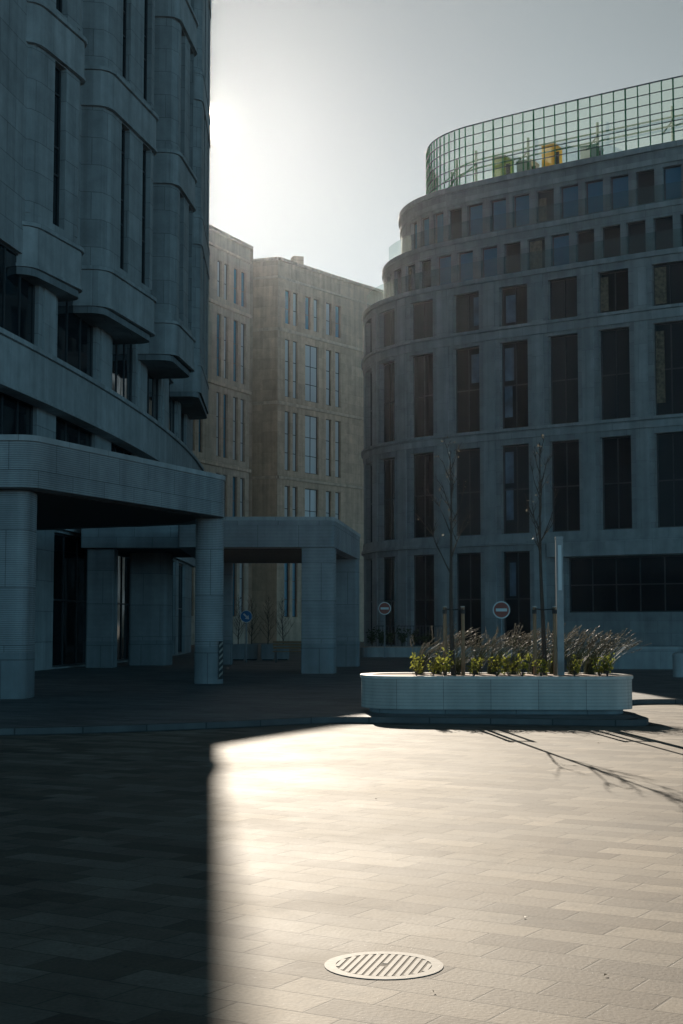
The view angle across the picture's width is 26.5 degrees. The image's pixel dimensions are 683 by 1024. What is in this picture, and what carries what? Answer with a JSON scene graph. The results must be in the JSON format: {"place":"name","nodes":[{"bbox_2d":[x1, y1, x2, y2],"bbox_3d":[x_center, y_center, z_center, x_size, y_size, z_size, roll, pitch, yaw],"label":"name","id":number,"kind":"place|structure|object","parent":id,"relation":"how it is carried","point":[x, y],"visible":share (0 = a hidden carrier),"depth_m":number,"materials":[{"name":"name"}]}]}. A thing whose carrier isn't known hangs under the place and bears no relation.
{"place":"outdoors","nodes":[
{"label":"outdoors","id":0,"kind":"place"},
{"bbox_2d":[0,704,682,1023],"bbox_3d":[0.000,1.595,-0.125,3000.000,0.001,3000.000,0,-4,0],"label":"square paving","id":1,"kind":"structure","parent":0,"point":[254,875],"depth_m":9.40,"materials":[{"name":"stone"}]},
{"bbox_2d":[0,0,211,670],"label":"office tower","id":2,"kind":"structure","parent":1,"relation":"on","point":[105,124],"depth_m":54.97,"materials":[{"name":"stone"}]},
{"bbox_2d":[0,392,32,434],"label":"window","id":3,"kind":"structure","parent":2,"relation":"in","point":[16,416],"depth_m":47.70,"materials":[{"name":"black glass"}]},
{"bbox_2d":[0,241,34,343],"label":"window","id":4,"kind":"structure","parent":2,"relation":"in","point":[17,295],"depth_m":47.82,"materials":[{"name":"black glass"}]},
{"bbox_2d":[52,533,86,666],"bbox_3d":[-9.994,3.255,53.201,0.125,4.750,4.918,-1,-5,6],"label":"window","id":5,"kind":"structure","parent":2,"relation":"in","point":[70,560],"depth_m":53.16,"materials":[{"name":"black glass"}]},
{"bbox_2d":[56,416,91,446],"bbox_3d":[-9.994,-1.854,53.602,0.125,2.900,4.918,-1,-5,6],"label":"window","id":6,"kind":"structure","parent":2,"relation":"in","point":[66,431],"depth_m":53.64,"materials":[{"name":"black glass"}]},
{"bbox_2d":[57,301,92,377],"bbox_3d":[-9.994,-6.515,53.969,0.125,3.150,4.918,-1,-5,6],"label":"window","id":7,"kind":"structure","parent":2,"relation":"in","point":[74,335],"depth_m":54.05,"materials":[{"name":"black glass"}]},
{"bbox_2d":[112,343,131,401],"bbox_3d":[-9.319,-5.966,60.946,0.122,3.150,4.229,0,-5,4],"label":"window","id":8,"kind":"structure","parent":2,"relation":"in","point":[121,353],"depth_m":61.41,"materials":[{"name":"black glass"}]},
{"bbox_2d":[117,556,129,660],"bbox_3d":[-9.319,3.803,60.177,0.122,4.750,4.229,0,-5,4],"label":"window","id":9,"kind":"structure","parent":2,"relation":"in","point":[123,563],"depth_m":61.28,"materials":[{"name":"black glass"}]},
{"bbox_2d":[147,373,158,420],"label":"window","id":10,"kind":"structure","parent":2,"relation":"in","point":[152,384],"depth_m":68.08,"materials":[{"name":"black glass"}]},
{"bbox_2d":[169,381,174,433],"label":"window","id":11,"kind":"structure","parent":2,"relation":"in","point":[171,403],"depth_m":73.97,"materials":[{"name":"black glass"}]},
{"bbox_2d":[178,564,182,652],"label":"window","id":12,"kind":"structure","parent":2,"relation":"in","point":[180,566],"depth_m":78.42,"materials":[{"name":"black glass"}]},
{"bbox_2d":[191,224,252,644],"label":"stone office wing","id":13,"kind":"structure","parent":1,"relation":"on","point":[222,438],"depth_m":122.49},
{"bbox_2d":[233,397,235,459],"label":"window","id":14,"kind":"structure","parent":13,"relation":"in","point":[234,398],"depth_m":123.21,"materials":[{"name":"grey glass"}]},
{"bbox_2d":[241,323,243,383],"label":"window","id":15,"kind":"structure","parent":13,"relation":"in","point":[242,325],"depth_m":124.94,"materials":[{"name":"grey glass"}]},
{"bbox_2d":[251,256,383,642],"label":"sandstone office block","id":16,"kind":"structure","parent":1,"relation":"on","point":[308,403],"depth_m":133.24,"materials":[{"name":"beige stone"}]},
{"bbox_2d":[284,563,287,616],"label":"window","id":17,"kind":"structure","parent":16,"relation":"in","point":[285,564],"depth_m":130.27,"materials":[{"name":"grey glass"}]},
{"bbox_2d":[285,411,288,469],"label":"window","id":18,"kind":"structure","parent":16,"relation":"in","point":[286,413],"depth_m":131.39,"materials":[{"name":"grey glass"}]},
{"bbox_2d":[285,339,288,396],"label":"window","id":19,"kind":"structure","parent":16,"relation":"in","point":[286,341],"depth_m":131.90,"materials":[{"name":"blue glass"}]},
{"bbox_2d":[292,563,295,616],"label":"window","id":20,"kind":"structure","parent":16,"relation":"in","point":[293,564],"depth_m":131.22,"materials":[{"name":"grey glass"}]},
{"bbox_2d":[305,488,316,516],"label":"window","id":21,"kind":"structure","parent":16,"relation":"in","point":[310,494],"depth_m":133.91,"materials":[{"name":"blue glass"}]},
{"bbox_2d":[305,415,316,474],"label":"window","id":22,"kind":"structure","parent":16,"relation":"in","point":[310,421],"depth_m":134.34,"materials":[{"name":"blue glass"}]},
{"bbox_2d":[305,344,316,402],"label":"window","id":23,"kind":"structure","parent":16,"relation":"in","point":[310,351],"depth_m":134.83,"materials":[{"name":"blue glass"}]},
{"bbox_2d":[326,419,329,475],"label":"window","id":24,"kind":"structure","parent":16,"relation":"in","point":[327,421],"depth_m":136.42,"materials":[{"name":"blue glass"}]},
{"bbox_2d":[326,350,329,405],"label":"window","id":25,"kind":"structure","parent":16,"relation":"in","point":[327,351],"depth_m":136.95,"materials":[{"name":"blue glass"}]},
{"bbox_2d":[335,421,338,477],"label":"window","id":26,"kind":"structure","parent":16,"relation":"in","point":[336,422],"depth_m":137.59,"materials":[{"name":"blue glass"}]},
{"bbox_2d":[335,352,338,406],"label":"window","id":27,"kind":"structure","parent":16,"relation":"in","point":[336,354],"depth_m":138.09,"materials":[{"name":"blue glass"}]},
{"bbox_2d":[0,699,682,735],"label":"kerb","id":28,"kind":"structure","parent":1,"relation":"on","point":[639,720],"depth_m":23.27,"materials":[{"name":"stone"}]},
{"bbox_2d":[324,951,442,979],"bbox_3d":[0.200,2.142,6.853,0.564,0.004,0.564,0,-4,0],"label":"manhole cover","id":29,"kind":"object","parent":1,"relation":"on","point":[382,965],"visible":1,"depth_m":6.84,"materials":[{"name":"metal"}]},
{"bbox_2d":[361,75,682,654],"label":"round corner building","id":30,"kind":"structure","parent":1,"relation":"on","point":[508,320],"depth_m":78.44,"materials":[{"name":"grey stone"}]},
{"bbox_2d":[384,556,394,644],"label":"window","id":31,"kind":"structure","parent":30,"relation":"in","point":[389,562],"depth_m":84.02,"materials":[{"name":"black glass"}]},
{"bbox_2d":[384,457,394,539],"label":"window","id":32,"kind":"structure","parent":30,"relation":"in","point":[389,464],"depth_m":84.52,"materials":[{"name":"black glass"}]},
{"bbox_2d":[384,361,394,442],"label":"window","id":33,"kind":"structure","parent":30,"relation":"in","point":[389,368],"depth_m":84.91,"materials":[{"name":"black glass"}]},
{"bbox_2d":[384,309,394,346],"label":"window","id":34,"kind":"structure","parent":30,"relation":"in","point":[389,317],"depth_m":85.25,"materials":[{"name":"grey"}]},
{"bbox_2d":[413,353,432,437],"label":"window","id":35,"kind":"structure","parent":30,"relation":"in","point":[422,364],"depth_m":82.48,"materials":[{"name":"black glass"}]},
{"bbox_2d":[413,300,432,339],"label":"window","id":36,"kind":"structure","parent":30,"relation":"in","point":[423,311],"depth_m":82.82,"materials":[{"name":"grey"}]},
{"bbox_2d":[414,554,433,645],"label":"window","id":37,"kind":"structure","parent":30,"relation":"in","point":[423,564],"depth_m":81.60,"materials":[{"name":"black glass"}]},
{"bbox_2d":[414,453,433,537],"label":"window","id":38,"kind":"structure","parent":30,"relation":"in","point":[423,463],"depth_m":82.04,"materials":[{"name":"black glass"}]},
{"bbox_2d":[422,260,430,287],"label":"window","id":39,"kind":"structure","parent":30,"relation":"in","point":[426,265],"depth_m":84.37,"materials":[{"name":"grey glass"}]},
{"bbox_2d":[436,213,443,242],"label":"window","id":40,"kind":"structure","parent":30,"relation":"in","point":[439,217],"depth_m":85.33,"materials":[{"name":"blue glass"}]},
{"bbox_2d":[439,255,450,284],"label":"window","id":41,"kind":"structure","parent":30,"relation":"in","point":[444,262],"depth_m":83.39,"materials":[{"name":"blue glass"}]},
{"bbox_2d":[450,208,461,239],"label":"window","id":42,"kind":"structure","parent":30,"relation":"in","point":[455,215],"depth_m":84.46,"materials":[{"name":"grey glass"}]},
{"bbox_2d":[459,251,472,281],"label":"window","id":43,"kind":"structure","parent":30,"relation":"in","point":[466,258],"depth_m":82.48,"materials":[{"name":"blue glass"}]},
{"bbox_2d":[456,292,478,332],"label":"window","id":44,"kind":"structure","parent":30,"relation":"in","point":[464,303],"depth_m":80.92,"materials":[{"name":"grey"}]},
{"bbox_2d":[456,347,479,432],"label":"window","id":45,"kind":"structure","parent":30,"relation":"in","point":[467,392],"depth_m":80.57,"materials":[{"name":"black glass"}]},
{"bbox_2d":[457,448,479,535],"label":"window","id":46,"kind":"structure","parent":30,"relation":"in","point":[468,462],"depth_m":80.06,"materials":[{"name":"grey"}]},
{"bbox_2d":[457,553,480,645],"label":"window","id":47,"kind":"structure","parent":30,"relation":"in","point":[468,564],"depth_m":79.59,"materials":[{"name":"black glass"}]},
{"bbox_2d":[469,204,482,235],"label":"window","id":48,"kind":"structure","parent":30,"relation":"in","point":[475,211],"depth_m":83.57,"materials":[{"name":"blue glass"}]},
{"bbox_2d":[483,246,496,276],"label":"window","id":49,"kind":"structure","parent":30,"relation":"in","point":[489,254],"depth_m":81.48,"materials":[{"name":"blue glass"}]},
{"bbox_2d":[492,199,505,230],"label":"window","id":50,"kind":"structure","parent":30,"relation":"in","point":[498,206],"depth_m":82.60,"materials":[{"name":"blue glass"}]},
{"bbox_2d":[491,155,514,177],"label":"ventilation unit","id":51,"kind":"object","parent":30,"relation":"on","point":[507,170],"visible":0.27,"depth_m":86.62,"materials":[{"name":"white paint"}]},
{"bbox_2d":[505,242,520,273],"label":"window","id":52,"kind":"structure","parent":30,"relation":"in","point":[513,254],"depth_m":80.57,"materials":[{"name":"grey glass"}]},
{"bbox_2d":[502,285,526,325],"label":"window","id":53,"kind":"structure","parent":30,"relation":"in","point":[520,292],"depth_m":78.91,"materials":[{"name":"black glass"}]},
{"bbox_2d":[502,340,527,428],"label":"window","id":54,"kind":"structure","parent":30,"relation":"in","point":[520,382],"depth_m":78.59,"materials":[{"name":"black glass"}]},
{"bbox_2d":[503,444,528,533],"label":"window","id":55,"kind":"structure","parent":30,"relation":"in","point":[520,524],"depth_m":78.17,"materials":[{"name":"grey"}]},
{"bbox_2d":[504,551,530,646],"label":"window","id":56,"kind":"structure","parent":30,"relation":"in","point":[519,605],"depth_m":77.77,"materials":[{"name":"black glass"}]},
{"bbox_2d":[515,194,528,226],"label":"window","id":57,"kind":"structure","parent":30,"relation":"in","point":[521,202],"depth_m":81.72,"materials":[{"name":"blue glass"}]},
{"bbox_2d":[538,189,553,222],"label":"window","id":58,"kind":"structure","parent":30,"relation":"in","point":[549,194],"depth_m":80.73,"materials":[{"name":"grey"}]},
{"bbox_2d":[541,143,561,166],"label":"ventilation unit","id":59,"kind":"object","parent":30,"relation":"on","point":[549,161],"visible":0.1,"depth_m":84.55,"materials":[{"name":"yellow metal"}]},
{"bbox_2d":[552,234,568,265],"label":"window","id":60,"kind":"structure","parent":30,"relation":"in","point":[560,243],"depth_m":78.90,"materials":[{"name":"blue glass"}]},
{"bbox_2d":[550,277,576,319],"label":"window","id":61,"kind":"structure","parent":30,"relation":"in","point":[563,292],"depth_m":77.35,"materials":[{"name":"grey"}]},
{"bbox_2d":[551,334,578,423],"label":"window","id":62,"kind":"structure","parent":30,"relation":"in","point":[564,349],"depth_m":77.01,"materials":[{"name":"grey"}]},
{"bbox_2d":[552,440,579,531],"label":"window","id":63,"kind":"structure","parent":30,"relation":"in","point":[565,457],"depth_m":76.54,"materials":[{"name":"black glass"}]},
{"bbox_2d":[562,185,577,217],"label":"window","id":64,"kind":"structure","parent":30,"relation":"in","point":[569,194],"depth_m":80.00,"materials":[{"name":"blue glass"}]},
{"bbox_2d":[577,230,593,261],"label":"window","id":65,"kind":"structure","parent":30,"relation":"in","point":[585,239],"depth_m":78.03,"materials":[{"name":"black glass"}]},
{"bbox_2d":[579,143,603,158],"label":"ventilation unit","id":66,"kind":"object","parent":30,"relation":"on","point":[584,154],"visible":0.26,"depth_m":83.10,"materials":[{"name":"white paint"}]},
{"bbox_2d":[586,180,602,213],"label":"window","id":67,"kind":"structure","parent":30,"relation":"in","point":[594,190],"depth_m":79.13,"materials":[{"name":"blue glass"}]},
{"bbox_2d":[603,225,620,257],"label":"window","id":68,"kind":"structure","parent":30,"relation":"in","point":[611,235],"depth_m":77.16,"materials":[{"name":"black glass"}]},
{"bbox_2d":[600,269,628,312],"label":"window","id":69,"kind":"structure","parent":30,"relation":"in","point":[618,294],"depth_m":75.56,"materials":[{"name":"black glass"}]},
{"bbox_2d":[601,327,629,419],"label":"window","id":70,"kind":"structure","parent":30,"relation":"in","point":[615,358],"depth_m":75.32,"materials":[{"name":"grey"}]},
{"bbox_2d":[602,436,631,529],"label":"window","id":71,"kind":"structure","parent":30,"relation":"in","point":[616,451],"depth_m":74.88,"materials":[{"name":"black glass"}]},
{"bbox_2d":[611,175,628,208],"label":"window","id":72,"kind":"structure","parent":30,"relation":"in","point":[619,185],"depth_m":78.28,"materials":[{"name":"blue glass"}]},
{"bbox_2d":[569,555,682,612],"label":"window","id":73,"kind":"structure","parent":30,"relation":"in","point":[630,583],"depth_m":74.28,"materials":[{"name":"black glass"}]},
{"bbox_2d":[628,221,645,253],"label":"window","id":74,"kind":"structure","parent":30,"relation":"in","point":[636,231],"depth_m":76.36,"materials":[{"name":"grey"}]},
{"bbox_2d":[637,170,654,204],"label":"window","id":75,"kind":"structure","parent":30,"relation":"in","point":[645,180],"depth_m":77.43,"materials":[{"name":"grey"}]},
{"bbox_2d":[655,216,672,249],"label":"window","id":76,"kind":"structure","parent":30,"relation":"in","point":[663,226],"depth_m":75.52,"materials":[{"name":"grey"}]},
{"bbox_2d":[654,262,682,305],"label":"window","id":77,"kind":"structure","parent":30,"relation":"in","point":[674,271],"depth_m":73.88,"materials":[{"name":"grey"}]},
{"bbox_2d":[655,321,682,414],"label":"window","id":78,"kind":"structure","parent":30,"relation":"in","point":[673,331],"depth_m":73.61,"materials":[{"name":"grey"}]},
{"bbox_2d":[656,432,682,527],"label":"window","id":79,"kind":"structure","parent":30,"relation":"in","point":[669,445],"depth_m":73.29,"materials":[{"name":"grey"}]},
{"bbox_2d":[664,165,681,199],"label":"window","id":80,"kind":"structure","parent":30,"relation":"in","point":[672,175],"depth_m":76.60,"materials":[{"name":"blue glass"}]},
{"bbox_2d":[0,642,682,727],"bbox_3d":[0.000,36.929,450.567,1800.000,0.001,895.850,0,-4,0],"label":"pavement","id":81,"kind":"structure","parent":0,"point":[123,693],"depth_m":32.32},
{"bbox_2d":[0,434,225,698],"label":"entrance canopy","id":82,"kind":"object","parent":81,"relation":"on","point":[46,483],"visible":1,"depth_m":32.67,"materials":[{"name":"stone"}]},
{"bbox_2d":[81,525,191,667],"bbox_3d":[-7.202,3.320,56.261,4.435,5.200,8.370,0,-4,0],"label":"entrance canopy","id":83,"kind":"object","parent":81,"relation":"on","point":[151,552],"visible":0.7,"depth_m":52.92,"materials":[{"name":"concrete"}]},
{"bbox_2d":[233,644,244,659],"bbox_3d":[-4.524,6.163,63.713,0.560,0.700,0.560,0,-4,0],"label":"square planter","id":84,"kind":"object","parent":81,"relation":"on","point":[238,651],"visible":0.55,"depth_m":63.44,"materials":[{"name":"stone"}]},
{"bbox_2d":[261,644,273,659],"bbox_3d":[-3.244,6.163,63.713,0.560,0.700,0.560,0,-4,0],"label":"square planter","id":85,"kind":"object","parent":81,"relation":"on","point":[267,653],"visible":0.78,"depth_m":63.44,"materials":[{"name":"concrete"}]},
{"bbox_2d":[178,517,360,673],"bbox_3d":[-2.454,3.098,51.911,6.354,4.960,12.120,0,-4,0],"label":"entrance canopy","id":86,"kind":"object","parent":81,"relation":"on","point":[325,551],"visible":0.79,"depth_m":46.10,"materials":[{"name":"stone"}]},
{"bbox_2d":[272,641,300,662],"bbox_3d":[-2.090,5.759,59.755,1.500,0.885,0.505,0,-4,0],"label":"street bench","id":87,"kind":"object","parent":81,"relation":"on","point":[285,647],"visible":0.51,"depth_m":60.00,"materials":[{"name":"brown wood"}]},
{"bbox_2d":[360,646,516,656],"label":"planter wall","id":88,"kind":"structure","parent":81,"relation":"on","point":[390,651],"depth_m":69.73,"materials":[{"name":"concrete"}]},
{"bbox_2d":[360,672,632,714],"bbox_3d":[2.680,3.184,25.505,4.700,0.650,2.249,0,-4,0],"label":"raised planter","id":89,"kind":"object","parent":81,"relation":"on","point":[481,693],"visible":0.97,"depth_m":24.53,"materials":[{"name":"concrete"}]},
{"bbox_2d":[410,635,456,673],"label":"grass clump","id":90,"kind":"object","parent":89,"relation":"on","point":[426,657],"visible":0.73,"depth_m":26.05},
{"bbox_2d":[442,606,446,674],"bbox_3d":[1.826,2.307,25.598,0.074,1.284,0.074,2,-5,-23],"label":"tree stake","id":91,"kind":"object","parent":89,"relation":"on","point":[444,612],"visible":0.85,"depth_m":25.59,"materials":[{"name":"brown wood"}]},
{"bbox_2d":[415,436,473,674],"bbox_3d":[1.790,0.755,25.710,1.078,4.298,0.782,0,-4,0],"label":"young tree","id":92,"kind":"object","parent":89,"relation":"on","point":[451,631],"visible":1,"depth_m":25.69,"materials":[{"name":"brown plant"}]},
{"bbox_2d":[436,647,454,675],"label":"shrub","id":93,"kind":"object","parent":89,"relation":"on","point":[446,666],"visible":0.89,"depth_m":24.93,"materials":[{"name":"green plant"}]},
{"bbox_2d":[429,624,484,673],"bbox_3d":[2.123,2.481,26.299,1.113,0.947,0.822,-2,-5,24],"label":"grass clump","id":94,"kind":"object","parent":89,"relation":"on","point":[436,655],"visible":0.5,"depth_m":26.24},
{"bbox_2d":[461,606,464,674],"bbox_3d":[2.145,2.307,25.598,0.074,1.284,0.074,2,-5,-23],"label":"tree stake","id":95,"kind":"object","parent":89,"relation":"on","point":[463,641],"visible":0.88,"depth_m":25.58,"materials":[{"name":"brown wood"}]},
{"bbox_2d":[447,635,492,674],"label":"grass clump","id":96,"kind":"object","parent":89,"relation":"on","point":[458,663],"visible":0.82,"depth_m":25.98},
{"bbox_2d":[469,633,522,673],"bbox_3d":[2.830,2.549,26.148,1.064,0.787,0.783,0,-4,0],"label":"grass clump","id":97,"kind":"object","parent":89,"relation":"on","point":[481,655],"visible":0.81,"depth_m":26.04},
{"bbox_2d":[485,627,531,673],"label":"grass clump","id":98,"kind":"object","parent":89,"relation":"on","point":[489,670],"visible":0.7,"depth_m":26.16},
{"bbox_2d":[508,651,533,675],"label":"shrub","id":99,"kind":"object","parent":89,"relation":"on","point":[525,664],"visible":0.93,"depth_m":24.91,"materials":[{"name":"green plant"}]},
{"bbox_2d":[503,623,564,674],"bbox_3d":[3.523,2.451,25.999,1.341,0.958,0.834,-2,-5,26],"label":"grass clump","id":100,"kind":"object","parent":89,"relation":"on","point":[521,649],"visible":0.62,"depth_m":25.96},
{"bbox_2d":[532,606,536,674],"bbox_3d":[3.412,2.307,25.598,0.074,1.284,0.074,2,-5,-23],"label":"tree stake","id":101,"kind":"object","parent":89,"relation":"on","point":[534,612],"visible":0.88,"depth_m":25.58,"materials":[{"name":"brown wood"}]},
{"bbox_2d":[522,434,559,674],"bbox_3d":[3.532,0.743,25.850,0.661,4.344,0.698,3,-6,-37],"label":"young tree","id":102,"kind":"object","parent":89,"relation":"on","point":[543,636],"visible":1,"depth_m":25.79,"materials":[{"name":"brown plant"}]},
{"bbox_2d":[552,606,556,674],"bbox_3d":[3.766,2.307,25.598,0.074,1.284,0.074,2,-5,-23],"label":"tree stake","id":103,"kind":"object","parent":89,"relation":"on","point":[554,612],"visible":0.91,"depth_m":25.58,"materials":[{"name":"brown wood"}]},
{"bbox_2d":[526,631,584,673],"bbox_3d":[3.821,2.534,26.201,1.109,0.825,0.732,2,-5,-21],"label":"grass clump","id":104,"kind":"object","parent":89,"relation":"on","point":[529,667],"visible":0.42,"depth_m":26.10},
{"bbox_2d":[554,537,563,674],"bbox_3d":[3.868,1.671,25.697,0.140,2.466,0.142,0,-4,0],"label":"metal post","id":105,"kind":"object","parent":89,"relation":"on","point":[559,596],"visible":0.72,"depth_m":25.64,"materials":[{"name":"metal"}]},
{"bbox_2d":[541,622,604,673],"bbox_3d":[4.184,2.463,26.271,1.212,0.977,0.820,0,-4,0],"label":"grass clump","id":106,"kind":"object","parent":89,"relation":"on","point":[572,633],"visible":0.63,"depth_m":26.15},
{"bbox_2d":[564,624,618,674],"bbox_3d":[4.555,2.471,26.061,1.348,0.928,0.827,1,-5,-8],"label":"grass clump","id":107,"kind":"object","parent":89,"relation":"on","point":[578,655],"visible":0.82,"depth_m":25.95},
{"bbox_2d":[579,631,631,673],"bbox_3d":[4.796,2.536,26.097,1.029,0.804,0.730,0,-4,0],"label":"grass clump","id":108,"kind":"object","parent":89,"relation":"on","point":[589,669],"visible":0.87,"depth_m":26.05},
{"bbox_2d":[600,628,650,672],"bbox_3d":[5.211,2.521,26.209,1.114,0.852,0.761,0,-4,0],"label":"grass clump","id":109,"kind":"object","parent":89,"relation":"on","point":[614,647],"visible":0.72,"depth_m":26.16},
{"bbox_2d":[493,601,509,667],"bbox_3d":[5.500,4.244,49.849,0.600,2.352,0.104,0,-4,0],"label":"road sign","id":110,"kind":"object","parent":81,"relation":"on","point":[501,610],"visible":0.94,"depth_m":49.87,"materials":[{"name":"metal"}]},
{"bbox_2d":[672,651,682,676],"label":"stone bollard","id":111,"kind":"object","parent":81,"relation":"on","point":[677,657],"visible":1,"depth_m":42.60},
{"bbox_2d":[209,0,682,289],"label":"sky","id":112,"kind":"structure","parent":0,"point":[325,115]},
{"bbox_2d":[592,647,682,668],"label":"retaining wall","id":113,"kind":"structure","parent":0,"point":[651,658],"depth_m":50.48,"materials":[{"name":"concrete"}]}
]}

